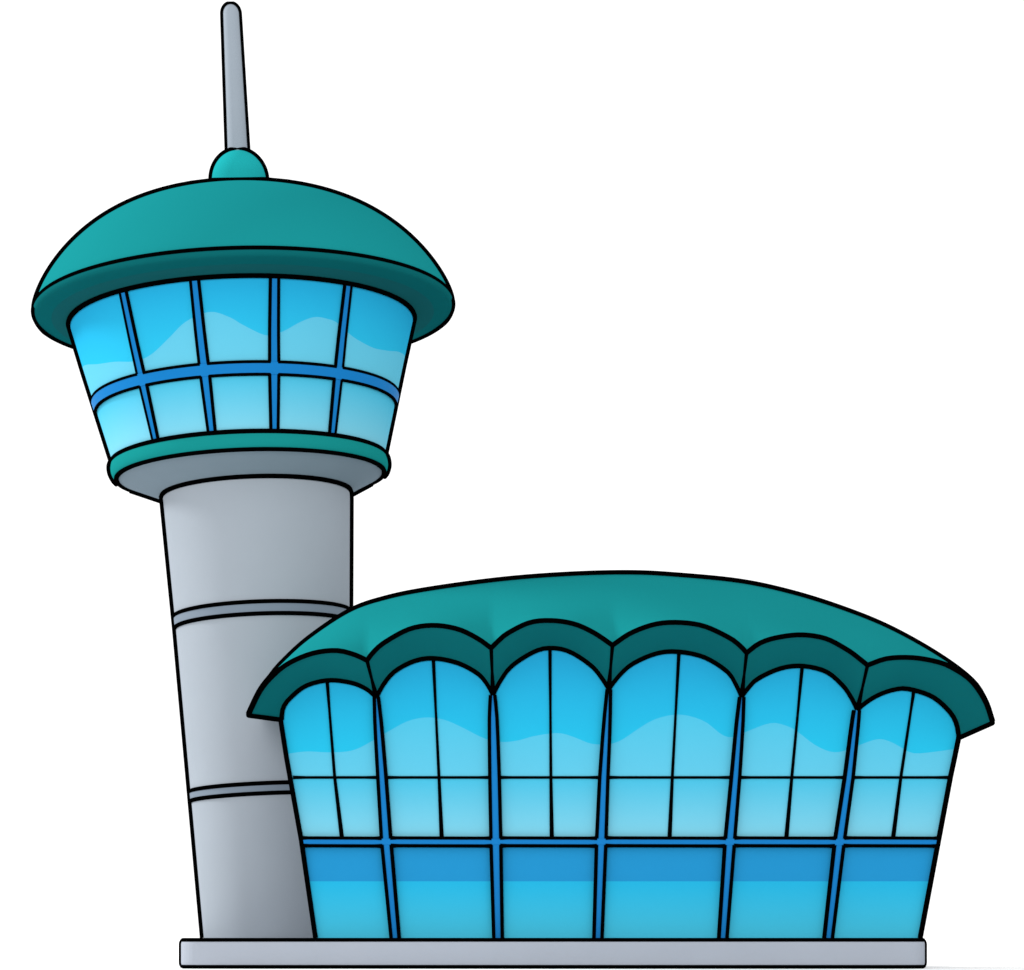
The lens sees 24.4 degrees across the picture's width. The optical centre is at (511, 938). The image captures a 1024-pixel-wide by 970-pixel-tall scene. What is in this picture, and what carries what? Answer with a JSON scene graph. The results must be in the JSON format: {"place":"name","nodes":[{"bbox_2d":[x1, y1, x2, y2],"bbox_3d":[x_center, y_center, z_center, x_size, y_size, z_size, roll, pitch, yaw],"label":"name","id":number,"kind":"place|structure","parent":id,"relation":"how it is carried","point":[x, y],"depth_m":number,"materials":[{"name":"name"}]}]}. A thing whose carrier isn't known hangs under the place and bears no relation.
{"place":"outdoors","nodes":[
{"label":"outdoors","id":0,"kind":"place"},
{"bbox_2d":[0,939,1023,969],"bbox_3d":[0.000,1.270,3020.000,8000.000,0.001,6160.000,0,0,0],"label":"ground","id":1,"kind":"structure","parent":0,"point":[163,954],"depth_m":174.16,"materials":[{"name":"white"}]},
{"bbox_2d":[0,0,1023,938],"label":"sky","id":2,"kind":"structure","parent":0,"point":[737,286],"materials":[{"name":"white"}]},
{"bbox_2d":[179,938,926,968],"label":"base slab","id":3,"kind":"structure","parent":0,"point":[552,953],"depth_m":98.50,"materials":[{"name":"concrete"}]},
{"bbox_2d":[31,1,455,937],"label":"control tower","id":4,"kind":"structure","parent":3,"relation":"on","point":[239,331],"depth_m":108.26,"materials":[{"name":"grey concrete"}]},
{"bbox_2d":[70,294,134,394],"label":"window","id":5,"kind":"structure","parent":4,"relation":"in","point":[98,330],"depth_m":107.68,"materials":[{"name":"blue glass"}]},
{"bbox_2d":[97,389,150,455],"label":"lower window","id":6,"kind":"structure","parent":4,"relation":"in","point":[122,419],"depth_m":108.29,"materials":[{"name":"blue glass"}]},
{"bbox_2d":[128,281,196,370],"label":"window","id":7,"kind":"structure","parent":4,"relation":"in","point":[162,314],"depth_m":105.42,"materials":[{"name":"blue glass"}]},
{"bbox_2d":[149,379,205,436],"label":"lower window","id":8,"kind":"structure","parent":4,"relation":"in","point":[178,405],"depth_m":106.24,"materials":[{"name":"blue glass"}]},
{"bbox_2d":[200,278,268,361],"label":"window","id":9,"kind":"structure","parent":4,"relation":"in","point":[235,309],"depth_m":104.93,"materials":[{"name":"blue glass"}]},
{"bbox_2d":[212,376,268,429],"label":"lower window","id":10,"kind":"structure","parent":4,"relation":"in","point":[240,402],"depth_m":105.83,"materials":[{"name":"blue glass"}]},
{"bbox_2d":[280,376,331,431],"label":"lower window","id":11,"kind":"structure","parent":4,"relation":"in","point":[304,402],"depth_m":106.61,"materials":[{"name":"blue glass"}]},
{"bbox_2d":[280,279,342,364],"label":"window","id":12,"kind":"structure","parent":4,"relation":"in","point":[309,310],"depth_m":105.83,"materials":[{"name":"blue glass"}]},
{"bbox_2d":[337,382,394,448],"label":"lower window","id":13,"kind":"structure","parent":4,"relation":"in","point":[366,413],"depth_m":109.11,"materials":[{"name":"blue glass"}]},
{"bbox_2d":[344,287,412,386],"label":"window","id":14,"kind":"structure","parent":4,"relation":"in","point":[379,328],"depth_m":108.62,"materials":[{"name":"blue glass"}]},
{"bbox_2d":[246,570,994,937],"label":"terminal building","id":15,"kind":"structure","parent":0,"point":[618,754],"depth_m":100.00,"materials":[{"name":"teal"}]},
{"bbox_2d":[283,683,332,776],"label":"arched window","id":16,"kind":"structure","parent":15,"relation":"in","point":[306,718],"depth_m":100.00,"materials":[{"name":"blue glass"}]},
{"bbox_2d":[293,779,338,835],"label":"window pane","id":17,"kind":"structure","parent":15,"relation":"in","point":[316,801],"depth_m":100.00,"materials":[{"name":"blue glass"}]},
{"bbox_2d":[305,847,388,937],"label":"ground floor window","id":18,"kind":"structure","parent":15,"relation":"in","point":[347,884],"depth_m":100.00,"materials":[{"name":"blue glass"}]},
{"bbox_2d":[329,683,375,775],"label":"arched window","id":19,"kind":"structure","parent":15,"relation":"in","point":[351,706],"depth_m":100.00,"materials":[{"name":"blue glass"}]},
{"bbox_2d":[337,779,378,836],"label":"transom window","id":20,"kind":"structure","parent":15,"relation":"in","point":[357,797],"depth_m":100.00,"materials":[{"name":"blue glass"}]},
{"bbox_2d":[379,661,436,775],"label":"arched window","id":21,"kind":"structure","parent":15,"relation":"in","point":[407,699],"depth_m":100.00,"materials":[{"name":"blue glass"}]},
{"bbox_2d":[388,779,438,835],"label":"window pane","id":22,"kind":"structure","parent":15,"relation":"in","point":[414,809],"depth_m":100.00,"materials":[{"name":"blue glass"}]},
{"bbox_2d":[394,847,491,937],"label":"ground floor window","id":23,"kind":"structure","parent":15,"relation":"in","point":[442,892],"depth_m":100.00,"materials":[{"name":"blue glass"}]},
{"bbox_2d":[435,661,489,775],"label":"arched window","id":24,"kind":"structure","parent":15,"relation":"in","point":[462,697],"depth_m":100.00,"materials":[{"name":"blue glass"}]},
{"bbox_2d":[441,779,488,836],"label":"window pane","id":25,"kind":"structure","parent":15,"relation":"in","point":[465,809],"depth_m":100.00,"materials":[{"name":"blue glass"}]},
{"bbox_2d":[496,650,548,775],"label":"arched window","id":26,"kind":"structure","parent":15,"relation":"in","point":[523,695],"depth_m":100.00,"materials":[{"name":"blue glass"}]},
{"bbox_2d":[501,779,549,835],"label":"transom window","id":27,"kind":"structure","parent":15,"relation":"in","point":[525,802],"depth_m":100.00,"materials":[{"name":"blue glass"}]},
{"bbox_2d":[503,847,593,937],"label":"ground floor window","id":28,"kind":"structure","parent":15,"relation":"in","point":[548,892],"depth_m":100.00,"materials":[{"name":"blue glass"}]},
{"bbox_2d":[552,779,597,836],"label":"transom window","id":29,"kind":"structure","parent":15,"relation":"in","point":[574,800],"depth_m":100.00,"materials":[{"name":"blue glass"}]},
{"bbox_2d":[552,650,605,775],"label":"arched window","id":30,"kind":"structure","parent":15,"relation":"in","point":[578,694],"depth_m":100.00,"materials":[{"name":"blue glass"}]},
{"bbox_2d":[608,779,670,835],"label":"transom window","id":31,"kind":"structure","parent":15,"relation":"in","point":[637,807],"depth_m":100.00,"materials":[{"name":"blue glass"}]},
{"bbox_2d":[610,654,676,775],"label":"arched window","id":32,"kind":"structure","parent":15,"relation":"in","point":[643,698],"depth_m":100.00,"materials":[{"name":"blue glass"}]},
{"bbox_2d":[604,847,722,937],"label":"ground floor window","id":33,"kind":"structure","parent":15,"relation":"in","point":[651,892],"depth_m":100.00,"materials":[{"name":"blue glass"}]},
{"bbox_2d":[672,779,728,836],"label":"transom window","id":34,"kind":"structure","parent":15,"relation":"in","point":[699,805],"depth_m":100.00,"materials":[{"name":"blue glass"}]},
{"bbox_2d":[674,654,738,775],"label":"arched window","id":35,"kind":"structure","parent":15,"relation":"in","point":[707,696],"depth_m":100.00,"materials":[{"name":"blue glass"}]},
{"bbox_2d":[737,779,789,835],"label":"transom window","id":36,"kind":"structure","parent":15,"relation":"in","point":[763,803],"depth_m":100.00,"materials":[{"name":"blue glass"}]},
{"bbox_2d":[742,668,799,775],"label":"arched window","id":37,"kind":"structure","parent":15,"relation":"in","point":[771,703],"depth_m":100.00,"materials":[{"name":"blue glass"}]},
{"bbox_2d":[729,847,831,937],"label":"ground floor window","id":38,"kind":"structure","parent":15,"relation":"in","point":[777,892],"depth_m":100.00,"materials":[{"name":"blue glass"}]},
{"bbox_2d":[789,779,841,836],"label":"transom window","id":39,"kind":"structure","parent":15,"relation":"in","point":[814,803],"depth_m":100.00,"materials":[{"name":"blue glass"}]},
{"bbox_2d":[794,669,854,775],"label":"arched window","id":40,"kind":"structure","parent":15,"relation":"in","point":[825,709],"depth_m":100.00,"materials":[{"name":"blue glass"}]},
{"bbox_2d":[847,779,898,835],"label":"transom window","id":41,"kind":"structure","parent":15,"relation":"in","point":[873,803],"depth_m":100.00,"materials":[{"name":"blue glass"}]},
{"bbox_2d":[855,691,911,775],"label":"arched window","id":42,"kind":"structure","parent":15,"relation":"in","point":[883,724],"depth_m":100.00,"materials":[{"name":"blue glass"}]},
{"bbox_2d":[834,847,933,937],"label":"ground floor window","id":43,"kind":"structure","parent":15,"relation":"in","point":[883,890],"depth_m":100.00,"materials":[{"name":"blue glass"}]},
{"bbox_2d":[896,779,946,836],"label":"transom window","id":44,"kind":"structure","parent":15,"relation":"in","point":[921,800],"depth_m":100.00,"materials":[{"name":"blue glass"}]},
{"bbox_2d":[903,693,955,775],"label":"arched window","id":45,"kind":"structure","parent":15,"relation":"in","point":[932,733],"depth_m":100.00,"materials":[{"name":"blue glass"}]}
]}

